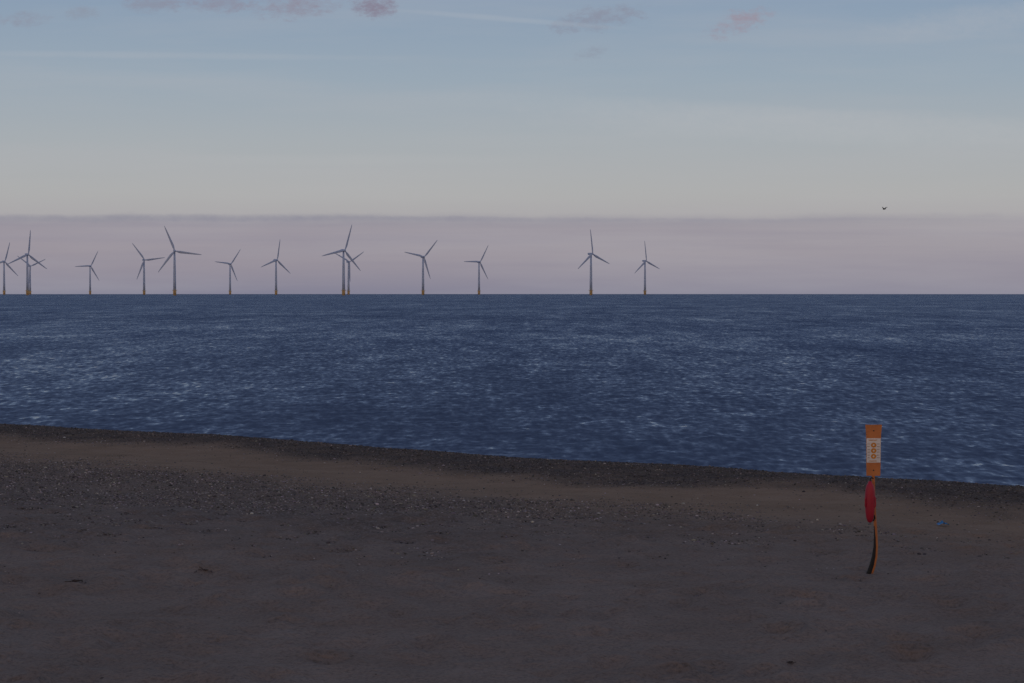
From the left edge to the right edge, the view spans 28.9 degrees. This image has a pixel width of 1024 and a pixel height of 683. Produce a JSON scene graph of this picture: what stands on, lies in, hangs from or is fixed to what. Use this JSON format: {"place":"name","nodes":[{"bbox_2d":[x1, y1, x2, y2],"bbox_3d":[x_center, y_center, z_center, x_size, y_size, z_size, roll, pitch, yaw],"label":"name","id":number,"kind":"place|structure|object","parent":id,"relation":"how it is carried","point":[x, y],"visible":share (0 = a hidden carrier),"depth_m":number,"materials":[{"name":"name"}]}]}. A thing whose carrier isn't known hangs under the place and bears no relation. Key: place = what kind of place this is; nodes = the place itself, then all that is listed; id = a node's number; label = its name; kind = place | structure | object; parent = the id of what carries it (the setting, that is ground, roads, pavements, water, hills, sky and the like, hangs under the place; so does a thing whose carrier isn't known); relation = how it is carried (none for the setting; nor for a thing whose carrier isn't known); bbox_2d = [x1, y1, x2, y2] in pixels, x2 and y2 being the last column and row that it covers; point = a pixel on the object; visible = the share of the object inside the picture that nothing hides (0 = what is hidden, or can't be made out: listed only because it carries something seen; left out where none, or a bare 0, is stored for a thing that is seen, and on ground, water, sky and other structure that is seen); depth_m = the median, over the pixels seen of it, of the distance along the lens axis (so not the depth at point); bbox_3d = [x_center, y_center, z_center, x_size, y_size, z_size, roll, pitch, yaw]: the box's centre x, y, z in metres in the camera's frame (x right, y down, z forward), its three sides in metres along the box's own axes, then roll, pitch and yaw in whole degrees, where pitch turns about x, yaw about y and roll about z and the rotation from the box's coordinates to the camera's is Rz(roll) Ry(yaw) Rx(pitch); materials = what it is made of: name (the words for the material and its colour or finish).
{"place":"outdoors","nodes":[
{"label":"outdoors","id":0,"kind":"place"},
{"bbox_2d":[0,424,1023,682],"bbox_3d":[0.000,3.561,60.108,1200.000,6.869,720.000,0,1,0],"label":"beach","id":1,"kind":"structure","parent":0,"point":[948,612],"depth_m":27.66,"materials":[{"name":"brown sand"}]},
{"bbox_2d":[65,579,85,583],"bbox_3d":[-5.941,3.274,27.204,0.415,0.036,0.314,1,2,28],"label":"seaweed clump","id":2,"kind":"object","parent":1,"relation":"on","point":[74,580],"visible":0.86,"depth_m":27.18,"materials":[{"name":"black plant"}]},
{"bbox_2d":[0,423,1023,674],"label":"beach pebbles","id":3,"kind":"object","parent":1,"relation":"on","point":[116,497],"visible":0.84,"depth_m":43.17,"materials":[{"name":"stone"}]},
{"bbox_2d":[865,425,881,573],"bbox_3d":[5.221,2.335,28.805,0.248,2.268,0.072,0,1,0],"label":"rescue post","id":4,"kind":"object","parent":1,"relation":"on","point":[873,450],"visible":0.98,"depth_m":28.76,"materials":[{"name":"orange paint"}]},
{"bbox_2d":[865,477,875,522],"bbox_3d":[5.177,2.286,28.704,0.210,0.654,0.144,-1,2,-28],"label":"rescue buoy","id":5,"kind":"object","parent":4,"relation":"hanging from","point":[870,501],"visible":1,"depth_m":28.65,"materials":[{"name":"red plastic"}]},
{"bbox_2d":[0,294,1023,485],"bbox_3d":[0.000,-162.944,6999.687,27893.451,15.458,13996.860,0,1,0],"label":"sea","id":6,"kind":"structure","parent":0,"point":[932,385],"depth_m":127.20,"materials":[{"name":"liquid"}]},
{"bbox_2d":[0,243,17,294],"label":"wind turbine","id":7,"kind":"object","parent":6,"relation":"in","point":[3,262],"visible":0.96,"depth_m":4075.07,"materials":[{"name":"grey paint"}]},
{"bbox_2d":[7,230,46,294],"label":"wind turbine","id":8,"kind":"object","parent":6,"relation":"in","point":[26,255],"visible":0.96,"depth_m":3327.22,"materials":[{"name":"grey paint"}]},
{"bbox_2d":[18,256,44,293],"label":"wind turbine","id":9,"kind":"object","parent":6,"relation":"in","point":[29,265],"visible":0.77,"depth_m":4757.36,"materials":[{"name":"grey paint"}]},
{"bbox_2d":[75,251,98,293],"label":"wind turbine","id":10,"kind":"object","parent":6,"relation":"in","point":[90,267],"visible":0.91,"depth_m":4757.43,"materials":[{"name":"grey paint"}]},
{"bbox_2d":[132,243,164,294],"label":"wind turbine","id":11,"kind":"object","parent":6,"relation":"in","point":[143,263],"visible":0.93,"depth_m":3888.17,"materials":[{"name":"grey paint"}]},
{"bbox_2d":[158,226,201,294],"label":"wind turbine","id":12,"kind":"object","parent":6,"relation":"in","point":[174,290],"visible":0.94,"depth_m":3046.23,"materials":[{"name":"grey paint"}]},
{"bbox_2d":[215,250,239,294],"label":"wind turbine","id":13,"kind":"object","parent":6,"relation":"in","point":[230,266],"visible":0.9,"depth_m":4428.51,"materials":[{"name":"grey paint"}]},
{"bbox_2d":[262,241,290,294],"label":"wind turbine","id":14,"kind":"object","parent":6,"relation":"in","point":[279,262],"visible":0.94,"depth_m":3888.24,"materials":[{"name":"grey paint"}]},
{"bbox_2d":[323,225,360,294],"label":"wind turbine","id":15,"kind":"object","parent":6,"relation":"in","point":[343,290],"visible":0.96,"depth_m":3010.63,"materials":[{"name":"grey paint"}]},
{"bbox_2d":[335,252,362,294],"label":"wind turbine","id":16,"kind":"object","parent":6,"relation":"in","point":[348,288],"visible":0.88,"depth_m":4140.96,"materials":[{"name":"grey paint"}]},
{"bbox_2d":[405,241,436,294],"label":"wind turbine","id":17,"kind":"object","parent":6,"relation":"in","point":[423,259],"visible":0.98,"depth_m":3561.01,"materials":[{"name":"grey paint"}]},
{"bbox_2d":[464,246,487,294],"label":"wind turbine","id":18,"kind":"object","parent":6,"relation":"in","point":[479,263],"visible":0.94,"depth_m":4141.17,"materials":[{"name":"grey paint"}]},
{"bbox_2d":[578,230,608,294],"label":"wind turbine","id":19,"kind":"object","parent":6,"relation":"in","point":[587,258],"visible":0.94,"depth_m":3283.90,"materials":[{"name":"grey paint"}]},
{"bbox_2d":[635,240,658,294],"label":"wind turbine","id":20,"kind":"object","parent":6,"relation":"in","point":[644,262],"visible":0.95,"depth_m":4010.76,"materials":[{"name":"grey paint"}]},
{"bbox_2d":[0,0,1023,293],"label":"sky","id":21,"kind":"structure","parent":0,"point":[751,146],"materials":[{"name":"blue"}]}
]}

